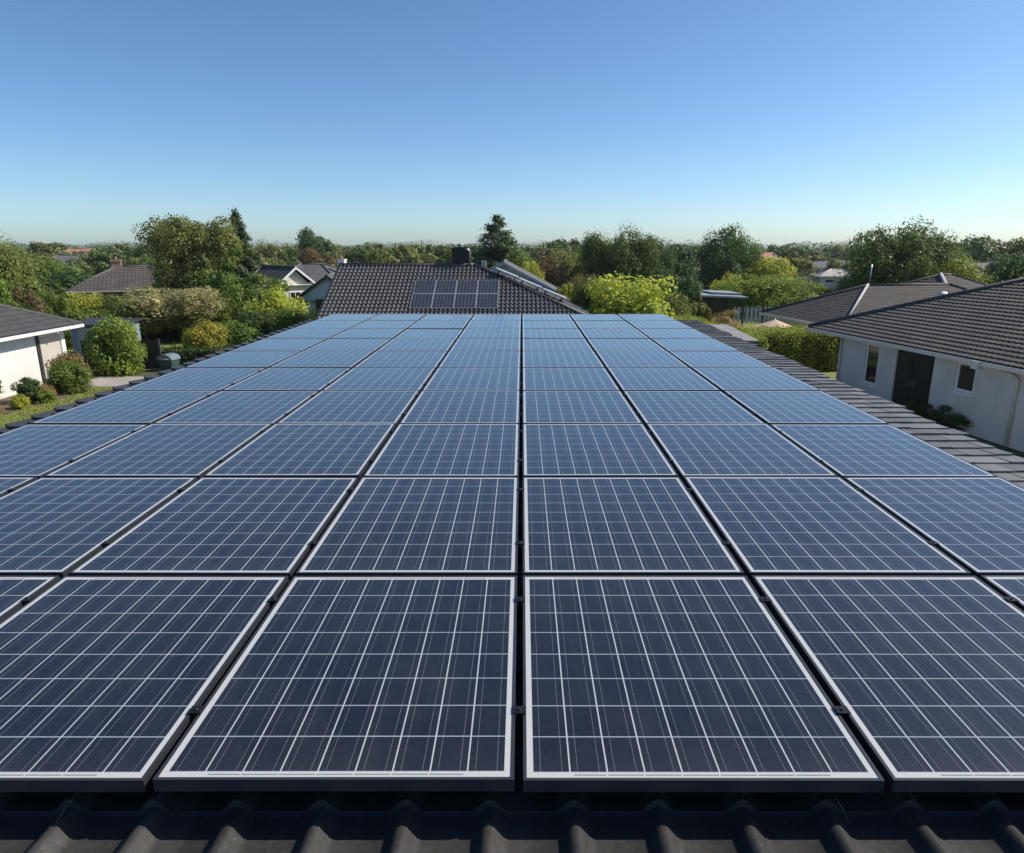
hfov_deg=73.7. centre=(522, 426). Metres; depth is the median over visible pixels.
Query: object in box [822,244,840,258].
belt tree
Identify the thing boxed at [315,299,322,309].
door
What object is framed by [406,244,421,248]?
belt tree
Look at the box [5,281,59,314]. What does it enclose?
garden tree
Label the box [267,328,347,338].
solar module
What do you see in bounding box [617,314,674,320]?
solar module
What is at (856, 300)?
brown roof house
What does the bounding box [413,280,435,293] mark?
solar module
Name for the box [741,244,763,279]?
tall tree
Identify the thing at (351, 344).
solar module
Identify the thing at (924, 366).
door
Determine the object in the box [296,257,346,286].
slate house
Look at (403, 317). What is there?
solar module
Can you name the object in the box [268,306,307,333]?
garden shrub
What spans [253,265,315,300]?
cream house
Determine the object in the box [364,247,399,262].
belt tree
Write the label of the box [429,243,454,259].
belt tree
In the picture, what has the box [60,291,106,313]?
garden shrub
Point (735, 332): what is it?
flat roof shed
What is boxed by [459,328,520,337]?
solar module
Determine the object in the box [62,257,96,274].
belt tree
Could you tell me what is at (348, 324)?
solar module
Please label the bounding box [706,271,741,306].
garden tree
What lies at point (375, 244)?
belt tree
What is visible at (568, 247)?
belt tree
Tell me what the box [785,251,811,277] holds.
belt tree
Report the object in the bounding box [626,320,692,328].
solar module
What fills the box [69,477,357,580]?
solar module
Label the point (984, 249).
belt tree
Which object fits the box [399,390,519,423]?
solar module
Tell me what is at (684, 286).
conifer
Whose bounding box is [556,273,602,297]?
vine shrub
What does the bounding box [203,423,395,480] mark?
solar module
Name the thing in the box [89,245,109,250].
belt tree
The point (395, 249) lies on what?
belt tree
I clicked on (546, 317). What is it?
solar module
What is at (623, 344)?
solar module
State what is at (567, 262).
garden tree
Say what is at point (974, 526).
solar module
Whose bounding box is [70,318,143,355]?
garden shed
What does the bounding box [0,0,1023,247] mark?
sky
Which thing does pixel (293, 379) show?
solar module
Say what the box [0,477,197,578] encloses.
solar module
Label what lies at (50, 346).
wall
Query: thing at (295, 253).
belt tree
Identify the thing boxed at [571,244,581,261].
belt tree
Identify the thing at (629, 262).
dark tree
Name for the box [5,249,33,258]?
belt tree
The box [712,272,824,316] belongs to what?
garden tree
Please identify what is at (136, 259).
belt tree
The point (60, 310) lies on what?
garden tree
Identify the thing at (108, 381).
driveway
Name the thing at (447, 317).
solar module
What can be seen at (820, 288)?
garden tree
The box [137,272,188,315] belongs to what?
garden tree
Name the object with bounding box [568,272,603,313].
vine shrub
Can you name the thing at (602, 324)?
solar module
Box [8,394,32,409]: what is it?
bed shrub
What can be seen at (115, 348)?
garden bush
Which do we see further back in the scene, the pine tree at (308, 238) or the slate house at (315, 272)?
the pine tree at (308, 238)
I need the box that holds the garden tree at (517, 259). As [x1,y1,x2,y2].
[503,248,542,268]
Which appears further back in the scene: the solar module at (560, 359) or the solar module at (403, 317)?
the solar module at (403, 317)
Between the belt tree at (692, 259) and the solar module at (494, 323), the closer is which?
the solar module at (494, 323)
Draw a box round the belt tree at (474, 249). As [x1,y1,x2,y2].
[466,244,483,262]
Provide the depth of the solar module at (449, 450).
5.00 m
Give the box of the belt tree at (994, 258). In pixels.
[988,253,1020,262]
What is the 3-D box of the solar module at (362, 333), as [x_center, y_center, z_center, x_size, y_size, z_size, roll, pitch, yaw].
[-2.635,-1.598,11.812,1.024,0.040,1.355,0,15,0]
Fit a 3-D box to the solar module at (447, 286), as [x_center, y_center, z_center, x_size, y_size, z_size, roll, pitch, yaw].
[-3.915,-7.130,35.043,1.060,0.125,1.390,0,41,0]
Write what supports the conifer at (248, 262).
on the ground at (145, 372)
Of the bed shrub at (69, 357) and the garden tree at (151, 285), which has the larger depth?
the garden tree at (151, 285)
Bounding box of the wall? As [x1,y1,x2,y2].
[39,334,61,379]
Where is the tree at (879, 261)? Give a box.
[830,221,939,290]
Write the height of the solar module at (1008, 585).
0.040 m
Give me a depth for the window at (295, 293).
58.67 m
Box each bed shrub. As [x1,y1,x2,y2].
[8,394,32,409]
[10,377,41,402]
[32,383,57,401]
[34,389,56,404]
[41,359,96,394]
[45,350,92,381]
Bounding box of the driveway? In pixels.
[87,376,143,385]
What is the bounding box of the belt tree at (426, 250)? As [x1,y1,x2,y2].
[424,245,443,255]
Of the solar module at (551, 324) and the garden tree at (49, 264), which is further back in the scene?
the garden tree at (49, 264)
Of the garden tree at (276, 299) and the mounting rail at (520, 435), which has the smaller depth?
the mounting rail at (520, 435)
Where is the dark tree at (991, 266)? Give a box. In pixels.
[983,253,1010,277]
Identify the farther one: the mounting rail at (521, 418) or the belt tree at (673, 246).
the belt tree at (673, 246)
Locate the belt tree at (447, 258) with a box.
[435,245,473,262]
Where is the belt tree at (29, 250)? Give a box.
[24,245,39,253]
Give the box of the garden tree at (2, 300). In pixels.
[0,280,29,308]
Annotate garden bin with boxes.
[156,353,180,368]
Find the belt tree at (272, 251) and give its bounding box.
[255,242,283,263]
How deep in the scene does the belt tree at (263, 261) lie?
83.77 m
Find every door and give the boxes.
[77,328,89,355]
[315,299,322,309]
[892,349,916,402]
[910,353,934,417]
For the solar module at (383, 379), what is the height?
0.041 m
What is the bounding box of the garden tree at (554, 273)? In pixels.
[529,250,566,288]
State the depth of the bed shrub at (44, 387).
26.00 m
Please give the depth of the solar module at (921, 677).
2.46 m
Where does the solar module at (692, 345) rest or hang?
attached to the mounting rail
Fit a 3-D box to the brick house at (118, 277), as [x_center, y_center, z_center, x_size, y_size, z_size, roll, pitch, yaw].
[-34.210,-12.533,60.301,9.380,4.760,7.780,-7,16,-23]
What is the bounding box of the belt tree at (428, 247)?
[415,244,431,260]
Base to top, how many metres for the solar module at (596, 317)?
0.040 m
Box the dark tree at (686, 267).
[664,240,700,300]
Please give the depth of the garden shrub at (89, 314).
40.54 m
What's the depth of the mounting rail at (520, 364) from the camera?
8.80 m
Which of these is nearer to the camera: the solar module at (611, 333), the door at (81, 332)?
the solar module at (611, 333)
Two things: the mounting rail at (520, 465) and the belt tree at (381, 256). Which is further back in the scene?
the belt tree at (381, 256)
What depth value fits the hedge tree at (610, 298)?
36.55 m
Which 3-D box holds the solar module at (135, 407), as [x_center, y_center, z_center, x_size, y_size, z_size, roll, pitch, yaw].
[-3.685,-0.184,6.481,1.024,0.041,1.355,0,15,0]
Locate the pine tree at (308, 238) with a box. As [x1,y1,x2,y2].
[295,226,332,262]
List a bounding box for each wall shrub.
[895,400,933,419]
[920,405,973,431]
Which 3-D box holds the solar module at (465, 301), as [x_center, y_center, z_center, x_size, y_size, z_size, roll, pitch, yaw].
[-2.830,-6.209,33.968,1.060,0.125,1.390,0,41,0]
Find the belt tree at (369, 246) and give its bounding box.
[363,244,390,249]
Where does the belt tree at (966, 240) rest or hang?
on the ground at (145, 372)
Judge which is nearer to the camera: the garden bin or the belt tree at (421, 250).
the garden bin
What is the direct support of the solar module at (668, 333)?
attached to the mounting rail
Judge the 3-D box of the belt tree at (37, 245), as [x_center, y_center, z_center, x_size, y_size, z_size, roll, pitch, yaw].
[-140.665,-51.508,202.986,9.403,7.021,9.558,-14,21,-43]
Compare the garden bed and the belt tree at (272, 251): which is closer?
the garden bed
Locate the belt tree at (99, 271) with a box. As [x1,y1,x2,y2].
[89,249,124,272]
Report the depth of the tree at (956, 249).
57.25 m
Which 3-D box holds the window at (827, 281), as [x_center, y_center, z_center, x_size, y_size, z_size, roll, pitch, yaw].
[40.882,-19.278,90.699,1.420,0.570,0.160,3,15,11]
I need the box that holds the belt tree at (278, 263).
[265,258,285,264]
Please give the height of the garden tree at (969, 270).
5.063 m
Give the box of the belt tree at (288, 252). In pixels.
[285,249,295,258]
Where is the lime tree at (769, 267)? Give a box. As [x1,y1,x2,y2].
[748,255,797,285]
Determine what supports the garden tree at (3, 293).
on the back lawn at (71, 350)
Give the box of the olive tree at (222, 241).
[130,213,244,293]
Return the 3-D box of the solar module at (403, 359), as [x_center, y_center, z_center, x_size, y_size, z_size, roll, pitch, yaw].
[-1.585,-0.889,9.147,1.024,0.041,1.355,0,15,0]
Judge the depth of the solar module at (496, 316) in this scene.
14.41 m
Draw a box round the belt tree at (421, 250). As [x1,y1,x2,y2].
[393,244,426,256]
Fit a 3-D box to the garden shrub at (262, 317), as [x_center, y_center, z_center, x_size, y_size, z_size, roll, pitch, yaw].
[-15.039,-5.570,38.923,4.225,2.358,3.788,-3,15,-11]
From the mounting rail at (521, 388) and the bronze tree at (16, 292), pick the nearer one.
the mounting rail at (521, 388)
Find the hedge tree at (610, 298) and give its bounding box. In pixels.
[584,271,680,317]
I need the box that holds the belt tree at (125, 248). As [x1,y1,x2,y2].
[109,243,132,256]
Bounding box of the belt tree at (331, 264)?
[323,261,337,267]
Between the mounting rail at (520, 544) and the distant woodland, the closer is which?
the mounting rail at (520, 544)
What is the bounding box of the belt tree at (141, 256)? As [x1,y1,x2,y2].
[140,245,162,258]
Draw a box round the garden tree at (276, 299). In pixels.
[242,284,309,317]
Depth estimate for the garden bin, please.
32.05 m
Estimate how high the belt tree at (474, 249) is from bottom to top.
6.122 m
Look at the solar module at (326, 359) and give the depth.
9.06 m
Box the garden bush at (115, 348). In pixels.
[83,311,147,376]
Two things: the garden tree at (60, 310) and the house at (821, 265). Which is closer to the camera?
the garden tree at (60, 310)
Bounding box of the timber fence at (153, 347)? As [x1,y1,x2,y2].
[80,339,163,369]
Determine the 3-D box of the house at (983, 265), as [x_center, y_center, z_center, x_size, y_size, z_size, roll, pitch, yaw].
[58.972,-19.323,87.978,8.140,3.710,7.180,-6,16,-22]
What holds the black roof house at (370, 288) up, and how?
on the ground at (145, 372)
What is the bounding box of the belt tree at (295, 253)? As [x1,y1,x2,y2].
[289,249,299,259]
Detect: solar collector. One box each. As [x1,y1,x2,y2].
[496,268,518,280]
[519,277,541,290]
[542,288,566,301]
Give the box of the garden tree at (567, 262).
[547,248,586,286]
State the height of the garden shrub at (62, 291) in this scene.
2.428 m
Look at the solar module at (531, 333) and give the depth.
11.64 m
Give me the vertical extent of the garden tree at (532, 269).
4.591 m
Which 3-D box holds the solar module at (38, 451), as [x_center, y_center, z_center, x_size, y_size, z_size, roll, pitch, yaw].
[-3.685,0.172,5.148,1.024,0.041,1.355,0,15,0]
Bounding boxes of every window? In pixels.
[289,291,300,298]
[824,279,835,283]
[860,343,880,388]
[950,362,976,397]
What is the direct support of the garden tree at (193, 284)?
on the ground at (145, 372)
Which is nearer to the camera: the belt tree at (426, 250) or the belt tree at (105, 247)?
the belt tree at (426, 250)
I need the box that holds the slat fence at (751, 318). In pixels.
[732,306,772,322]
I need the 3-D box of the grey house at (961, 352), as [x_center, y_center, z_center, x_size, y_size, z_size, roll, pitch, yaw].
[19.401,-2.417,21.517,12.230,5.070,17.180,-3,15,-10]
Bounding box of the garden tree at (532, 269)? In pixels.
[520,261,544,279]
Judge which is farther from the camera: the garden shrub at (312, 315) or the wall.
the garden shrub at (312, 315)
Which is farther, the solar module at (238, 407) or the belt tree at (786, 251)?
the belt tree at (786, 251)
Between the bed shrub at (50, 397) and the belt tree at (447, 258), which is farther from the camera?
the belt tree at (447, 258)
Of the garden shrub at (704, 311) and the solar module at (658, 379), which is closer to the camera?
the solar module at (658, 379)
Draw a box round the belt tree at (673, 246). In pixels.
[669,244,689,250]
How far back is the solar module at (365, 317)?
14.39 m
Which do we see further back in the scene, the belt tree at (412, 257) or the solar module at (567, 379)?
the belt tree at (412, 257)
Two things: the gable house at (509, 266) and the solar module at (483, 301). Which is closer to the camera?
the solar module at (483, 301)
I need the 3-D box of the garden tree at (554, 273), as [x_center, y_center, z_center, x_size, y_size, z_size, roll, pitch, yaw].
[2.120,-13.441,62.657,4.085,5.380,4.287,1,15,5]
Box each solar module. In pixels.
[0,424,148,478]
[0,477,36,496]
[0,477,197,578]
[0,576,59,621]
[0,576,288,791]
[30,391,218,424]
[44,423,271,478]
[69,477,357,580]
[122,368,265,391]
[153,391,318,424]
[153,576,516,790]
[185,351,300,368]
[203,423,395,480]
[222,368,350,391]
[231,338,327,351]
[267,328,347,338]
[269,351,373,368]
[277,391,419,426]
[295,320,364,328]
[296,477,518,575]
[304,338,391,351]
[317,314,378,320]
[322,368,435,392]
[330,328,405,338]
[352,320,414,328]
[354,351,447,369]
[363,424,519,476]
[369,314,424,320]
[377,338,455,351]
[395,329,462,340]
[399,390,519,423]
[408,320,468,329]
[409,294,433,308]
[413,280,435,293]
[420,314,472,320]
[423,368,519,389]
[431,294,454,308]
[434,280,456,293]
[438,351,520,367]
[450,338,520,350]
[454,294,476,308]
[456,280,477,293]
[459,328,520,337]
[466,320,520,327]
[471,314,520,319]
[476,294,497,308]
[477,280,498,293]
[522,314,572,320]
[522,321,577,328]
[522,328,584,338]
[522,339,592,350]
[522,351,604,367]
[522,368,619,390]
[523,391,641,423]
[523,423,677,476]
[523,477,743,575]
[523,575,884,791]
[570,314,624,320]
[575,321,634,329]
[580,328,648,339]
[587,339,665,352]
[596,351,688,369]
[607,368,719,392]
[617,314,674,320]
[623,391,764,426]
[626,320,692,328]
[637,328,713,338]
[646,423,837,480]
[651,339,738,351]
[669,351,773,368]
[683,476,971,580]
[692,368,820,391]
[723,391,888,424]
[751,575,1023,791]
[770,424,997,478]
[844,477,1023,578]
[980,575,1023,610]
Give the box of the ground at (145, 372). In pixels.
[52,248,1023,457]
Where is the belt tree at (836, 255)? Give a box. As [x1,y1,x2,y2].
[823,251,843,260]
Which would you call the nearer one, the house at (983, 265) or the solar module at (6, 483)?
the solar module at (6, 483)
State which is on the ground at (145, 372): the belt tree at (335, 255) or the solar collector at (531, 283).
the belt tree at (335, 255)
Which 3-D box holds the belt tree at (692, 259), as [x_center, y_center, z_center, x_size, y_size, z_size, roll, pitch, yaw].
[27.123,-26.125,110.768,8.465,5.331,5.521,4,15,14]
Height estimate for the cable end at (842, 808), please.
0.068 m
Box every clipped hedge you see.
[140,315,236,338]
[160,342,237,364]
[668,314,768,349]
[734,322,840,371]
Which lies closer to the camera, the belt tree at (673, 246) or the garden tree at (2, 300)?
the garden tree at (2, 300)
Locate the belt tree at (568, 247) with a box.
[553,242,576,254]
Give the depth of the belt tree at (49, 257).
98.60 m
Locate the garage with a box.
[294,273,334,318]
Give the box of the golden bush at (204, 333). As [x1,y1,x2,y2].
[181,318,229,350]
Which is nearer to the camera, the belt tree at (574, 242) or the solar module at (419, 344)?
the solar module at (419, 344)
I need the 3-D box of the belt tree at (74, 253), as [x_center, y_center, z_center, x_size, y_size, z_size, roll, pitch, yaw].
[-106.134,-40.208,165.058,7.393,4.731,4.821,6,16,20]
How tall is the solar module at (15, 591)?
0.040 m
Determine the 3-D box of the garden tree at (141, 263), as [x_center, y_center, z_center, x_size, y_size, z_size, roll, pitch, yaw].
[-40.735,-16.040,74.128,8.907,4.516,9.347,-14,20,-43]
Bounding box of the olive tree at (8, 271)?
[0,232,50,303]
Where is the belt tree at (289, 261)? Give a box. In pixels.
[279,254,299,265]
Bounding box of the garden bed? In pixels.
[0,387,90,414]
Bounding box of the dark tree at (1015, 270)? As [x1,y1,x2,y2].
[983,251,1023,283]
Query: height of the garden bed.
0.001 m
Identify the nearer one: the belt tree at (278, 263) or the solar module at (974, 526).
the solar module at (974, 526)
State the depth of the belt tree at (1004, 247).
105.86 m
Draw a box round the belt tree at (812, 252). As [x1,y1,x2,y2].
[805,247,815,255]
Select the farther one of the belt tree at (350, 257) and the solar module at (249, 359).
the belt tree at (350, 257)
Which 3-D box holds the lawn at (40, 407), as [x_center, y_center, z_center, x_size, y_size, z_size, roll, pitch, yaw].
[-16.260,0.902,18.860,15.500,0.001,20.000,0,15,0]
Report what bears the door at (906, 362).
in the grey house at (961, 352)
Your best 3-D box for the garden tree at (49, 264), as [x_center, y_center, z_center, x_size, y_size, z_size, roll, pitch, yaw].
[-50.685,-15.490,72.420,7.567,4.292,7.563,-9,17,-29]
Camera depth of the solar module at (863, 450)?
5.01 m
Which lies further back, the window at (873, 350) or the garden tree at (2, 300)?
the garden tree at (2, 300)
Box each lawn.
[0,387,111,427]
[66,342,181,364]
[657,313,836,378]
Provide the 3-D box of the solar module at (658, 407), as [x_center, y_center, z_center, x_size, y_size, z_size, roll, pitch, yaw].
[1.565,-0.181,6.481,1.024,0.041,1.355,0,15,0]
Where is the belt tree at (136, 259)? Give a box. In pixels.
[127,256,155,267]
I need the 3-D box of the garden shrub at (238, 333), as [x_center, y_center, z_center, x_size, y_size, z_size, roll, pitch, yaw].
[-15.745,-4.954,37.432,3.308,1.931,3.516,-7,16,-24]
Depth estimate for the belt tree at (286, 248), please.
253.32 m
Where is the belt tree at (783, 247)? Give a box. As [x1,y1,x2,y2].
[777,246,806,257]
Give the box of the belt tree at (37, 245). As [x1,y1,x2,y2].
[29,241,67,252]
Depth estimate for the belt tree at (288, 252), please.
156.11 m
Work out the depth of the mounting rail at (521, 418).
6.13 m
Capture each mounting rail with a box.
[6,488,864,504]
[20,597,1019,621]
[69,459,822,473]
[101,541,939,561]
[130,430,781,442]
[168,413,756,423]
[187,706,850,738]
[206,394,731,404]
[231,383,714,392]
[259,370,696,378]
[276,362,685,369]
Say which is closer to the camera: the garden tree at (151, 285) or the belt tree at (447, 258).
the garden tree at (151, 285)
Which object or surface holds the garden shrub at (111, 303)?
on the ground at (145, 372)
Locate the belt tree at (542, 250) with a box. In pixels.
[528,244,569,260]
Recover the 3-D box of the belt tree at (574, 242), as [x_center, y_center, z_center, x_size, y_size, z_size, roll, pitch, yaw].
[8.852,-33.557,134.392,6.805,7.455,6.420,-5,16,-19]
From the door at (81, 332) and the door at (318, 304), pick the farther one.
the door at (318, 304)
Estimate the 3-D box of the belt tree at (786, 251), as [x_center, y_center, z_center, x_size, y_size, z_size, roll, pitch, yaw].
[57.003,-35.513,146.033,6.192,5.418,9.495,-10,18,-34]
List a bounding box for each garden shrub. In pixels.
[40,286,74,315]
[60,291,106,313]
[67,308,116,346]
[85,293,137,316]
[113,297,170,339]
[195,295,240,326]
[216,318,265,347]
[233,308,276,334]
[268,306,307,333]
[305,307,318,320]
[658,293,692,317]
[688,291,711,320]
[710,309,741,327]
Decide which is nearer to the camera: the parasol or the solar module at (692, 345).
the solar module at (692, 345)
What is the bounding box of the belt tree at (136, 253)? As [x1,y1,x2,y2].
[124,244,153,262]
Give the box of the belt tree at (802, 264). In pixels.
[776,255,818,285]
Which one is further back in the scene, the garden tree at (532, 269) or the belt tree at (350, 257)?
the belt tree at (350, 257)
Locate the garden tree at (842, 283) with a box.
[833,273,854,291]
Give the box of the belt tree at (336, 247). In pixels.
[323,243,341,255]
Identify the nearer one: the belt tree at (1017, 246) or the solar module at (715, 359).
the solar module at (715, 359)
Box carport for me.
[696,290,747,327]
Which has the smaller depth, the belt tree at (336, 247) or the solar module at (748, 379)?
the solar module at (748, 379)
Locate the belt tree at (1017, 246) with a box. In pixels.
[998,236,1023,255]
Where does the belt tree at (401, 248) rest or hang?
on the ground at (145, 372)
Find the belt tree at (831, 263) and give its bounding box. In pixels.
[823,257,862,269]
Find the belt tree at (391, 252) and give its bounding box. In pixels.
[365,248,393,258]
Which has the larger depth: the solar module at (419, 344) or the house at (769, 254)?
the house at (769, 254)
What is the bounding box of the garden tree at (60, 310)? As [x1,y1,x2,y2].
[30,269,82,348]
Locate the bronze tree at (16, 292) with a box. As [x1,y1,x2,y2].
[7,287,46,312]
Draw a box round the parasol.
[750,318,790,330]
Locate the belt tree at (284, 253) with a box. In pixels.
[276,247,295,261]
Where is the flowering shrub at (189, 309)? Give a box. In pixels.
[124,285,231,340]
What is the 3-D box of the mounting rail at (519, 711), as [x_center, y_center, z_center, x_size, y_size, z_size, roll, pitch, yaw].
[-0.560,0.997,2.240,7.460,0.170,0.044,0,15,0]
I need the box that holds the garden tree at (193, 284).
[162,266,255,316]
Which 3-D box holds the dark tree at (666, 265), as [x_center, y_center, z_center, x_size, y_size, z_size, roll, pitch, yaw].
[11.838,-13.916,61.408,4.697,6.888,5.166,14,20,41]
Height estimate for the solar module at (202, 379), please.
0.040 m
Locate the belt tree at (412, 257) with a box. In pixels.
[402,251,441,262]
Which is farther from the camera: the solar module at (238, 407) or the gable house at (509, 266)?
the gable house at (509, 266)
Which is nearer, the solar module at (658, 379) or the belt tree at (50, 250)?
the solar module at (658, 379)
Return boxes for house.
[0,304,83,398]
[0,318,1023,852]
[53,255,91,274]
[65,248,95,253]
[65,257,169,302]
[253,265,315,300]
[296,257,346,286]
[315,244,589,319]
[489,259,557,292]
[757,252,779,263]
[759,265,967,326]
[793,260,845,280]
[805,277,1023,451]
[809,268,854,289]
[905,272,987,288]
[963,262,1000,278]
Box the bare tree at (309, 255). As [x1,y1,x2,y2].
[297,247,335,263]
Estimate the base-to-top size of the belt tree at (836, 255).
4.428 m
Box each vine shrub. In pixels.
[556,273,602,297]
[558,282,573,299]
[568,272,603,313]
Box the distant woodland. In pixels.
[0,238,1021,254]
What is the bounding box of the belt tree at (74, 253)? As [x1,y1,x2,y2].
[70,251,88,254]
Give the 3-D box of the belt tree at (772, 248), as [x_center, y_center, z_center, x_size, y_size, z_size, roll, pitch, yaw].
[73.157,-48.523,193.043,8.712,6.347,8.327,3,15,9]
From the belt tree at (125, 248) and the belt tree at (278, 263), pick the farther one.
the belt tree at (125, 248)
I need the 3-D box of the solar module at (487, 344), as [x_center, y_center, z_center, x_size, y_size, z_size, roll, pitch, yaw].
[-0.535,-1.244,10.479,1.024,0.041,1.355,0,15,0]
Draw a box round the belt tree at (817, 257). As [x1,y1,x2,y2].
[810,252,826,260]
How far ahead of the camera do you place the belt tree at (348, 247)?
172.96 m
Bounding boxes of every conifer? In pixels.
[228,206,262,278]
[471,214,531,267]
[667,251,703,304]
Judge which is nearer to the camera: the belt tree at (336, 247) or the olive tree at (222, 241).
the olive tree at (222, 241)
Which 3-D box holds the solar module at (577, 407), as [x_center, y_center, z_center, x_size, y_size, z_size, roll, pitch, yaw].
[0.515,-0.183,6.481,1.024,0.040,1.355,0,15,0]
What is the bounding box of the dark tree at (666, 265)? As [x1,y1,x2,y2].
[633,234,681,304]
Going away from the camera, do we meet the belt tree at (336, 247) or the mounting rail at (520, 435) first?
the mounting rail at (520, 435)
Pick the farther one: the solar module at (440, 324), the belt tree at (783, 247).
the belt tree at (783, 247)
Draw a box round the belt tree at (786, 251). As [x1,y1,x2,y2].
[774,247,808,258]
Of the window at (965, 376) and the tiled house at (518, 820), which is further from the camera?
the window at (965, 376)
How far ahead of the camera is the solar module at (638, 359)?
9.08 m
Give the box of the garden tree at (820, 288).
[794,279,837,298]
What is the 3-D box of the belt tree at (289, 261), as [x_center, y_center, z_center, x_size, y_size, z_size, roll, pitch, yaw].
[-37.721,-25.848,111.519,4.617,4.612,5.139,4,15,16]
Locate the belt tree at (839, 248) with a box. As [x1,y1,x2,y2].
[835,245,853,259]
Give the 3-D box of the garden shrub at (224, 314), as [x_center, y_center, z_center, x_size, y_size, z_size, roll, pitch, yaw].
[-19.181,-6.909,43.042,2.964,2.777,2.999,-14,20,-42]
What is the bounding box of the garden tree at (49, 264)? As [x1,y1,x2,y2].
[26,260,84,283]
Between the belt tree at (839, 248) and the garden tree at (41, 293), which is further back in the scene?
the belt tree at (839, 248)
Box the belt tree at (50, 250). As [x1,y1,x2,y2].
[36,245,71,256]
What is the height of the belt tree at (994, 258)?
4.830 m
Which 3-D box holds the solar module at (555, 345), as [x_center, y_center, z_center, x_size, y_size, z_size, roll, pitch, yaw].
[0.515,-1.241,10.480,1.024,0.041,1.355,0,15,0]
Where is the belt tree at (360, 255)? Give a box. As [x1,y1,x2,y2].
[353,247,377,262]
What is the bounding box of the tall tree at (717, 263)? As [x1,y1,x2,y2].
[686,222,763,297]
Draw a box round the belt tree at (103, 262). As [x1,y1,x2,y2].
[78,247,127,274]
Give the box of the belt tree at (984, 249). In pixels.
[962,238,997,261]
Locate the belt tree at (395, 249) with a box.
[391,246,420,258]
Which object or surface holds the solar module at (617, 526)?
attached to the mounting rail at (520, 544)
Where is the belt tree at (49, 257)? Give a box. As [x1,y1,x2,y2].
[30,253,63,266]
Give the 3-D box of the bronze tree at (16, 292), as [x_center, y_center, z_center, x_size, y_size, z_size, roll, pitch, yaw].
[-26.554,-5.701,36.823,2.143,3.701,2.084,7,16,23]
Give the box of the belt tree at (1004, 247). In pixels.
[970,235,1019,253]
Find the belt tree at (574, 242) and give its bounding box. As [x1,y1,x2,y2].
[551,236,579,248]
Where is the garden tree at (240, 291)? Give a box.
[200,247,292,324]
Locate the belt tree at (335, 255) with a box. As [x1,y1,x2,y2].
[295,249,344,265]
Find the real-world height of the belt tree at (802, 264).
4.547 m
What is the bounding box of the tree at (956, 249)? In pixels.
[930,231,971,265]
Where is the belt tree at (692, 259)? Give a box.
[679,249,706,264]
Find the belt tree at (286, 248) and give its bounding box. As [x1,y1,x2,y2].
[281,245,302,251]
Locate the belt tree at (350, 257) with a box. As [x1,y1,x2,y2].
[334,247,361,262]
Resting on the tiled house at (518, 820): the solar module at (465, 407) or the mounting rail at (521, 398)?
the mounting rail at (521, 398)
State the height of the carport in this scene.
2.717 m
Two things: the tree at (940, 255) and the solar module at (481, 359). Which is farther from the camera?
the tree at (940, 255)
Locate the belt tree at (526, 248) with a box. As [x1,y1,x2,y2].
[522,246,532,251]
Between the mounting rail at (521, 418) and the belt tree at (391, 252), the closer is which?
the mounting rail at (521, 418)
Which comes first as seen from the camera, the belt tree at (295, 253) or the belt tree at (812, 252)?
the belt tree at (295, 253)
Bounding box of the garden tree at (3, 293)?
[0,279,22,307]
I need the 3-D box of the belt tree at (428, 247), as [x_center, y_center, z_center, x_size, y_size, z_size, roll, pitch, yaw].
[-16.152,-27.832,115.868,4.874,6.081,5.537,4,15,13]
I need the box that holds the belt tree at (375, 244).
[364,242,383,248]
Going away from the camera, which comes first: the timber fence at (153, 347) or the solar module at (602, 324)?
the solar module at (602, 324)
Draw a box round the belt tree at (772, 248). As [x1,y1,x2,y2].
[765,243,792,252]
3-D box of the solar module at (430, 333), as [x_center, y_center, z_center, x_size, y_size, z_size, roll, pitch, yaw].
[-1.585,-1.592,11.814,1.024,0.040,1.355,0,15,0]
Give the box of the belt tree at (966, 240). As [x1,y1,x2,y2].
[957,234,1000,260]
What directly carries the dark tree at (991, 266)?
on the ground at (145, 372)
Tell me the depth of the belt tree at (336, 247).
158.44 m
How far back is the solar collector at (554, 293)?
34.80 m
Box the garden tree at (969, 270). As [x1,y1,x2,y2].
[929,256,999,284]
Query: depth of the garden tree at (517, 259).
76.28 m
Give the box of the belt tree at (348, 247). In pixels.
[344,245,363,253]
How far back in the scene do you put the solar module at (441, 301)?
33.87 m
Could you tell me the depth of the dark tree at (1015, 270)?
50.49 m
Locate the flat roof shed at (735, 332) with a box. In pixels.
[709,324,758,343]
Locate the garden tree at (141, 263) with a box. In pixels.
[96,260,189,278]
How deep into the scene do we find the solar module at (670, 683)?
2.30 m
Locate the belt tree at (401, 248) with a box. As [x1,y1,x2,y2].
[398,244,417,262]
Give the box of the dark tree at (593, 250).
[577,227,624,284]
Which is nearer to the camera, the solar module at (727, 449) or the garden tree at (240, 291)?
the solar module at (727, 449)
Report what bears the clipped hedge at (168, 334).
on the ground at (145, 372)
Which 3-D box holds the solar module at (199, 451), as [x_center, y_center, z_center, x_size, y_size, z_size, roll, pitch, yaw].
[-2.635,0.169,5.147,1.024,0.040,1.355,0,15,0]
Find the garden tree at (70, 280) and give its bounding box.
[36,267,95,296]
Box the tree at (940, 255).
[870,214,980,279]
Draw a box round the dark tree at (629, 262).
[597,219,660,297]
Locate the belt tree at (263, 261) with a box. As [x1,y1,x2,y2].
[255,254,271,266]

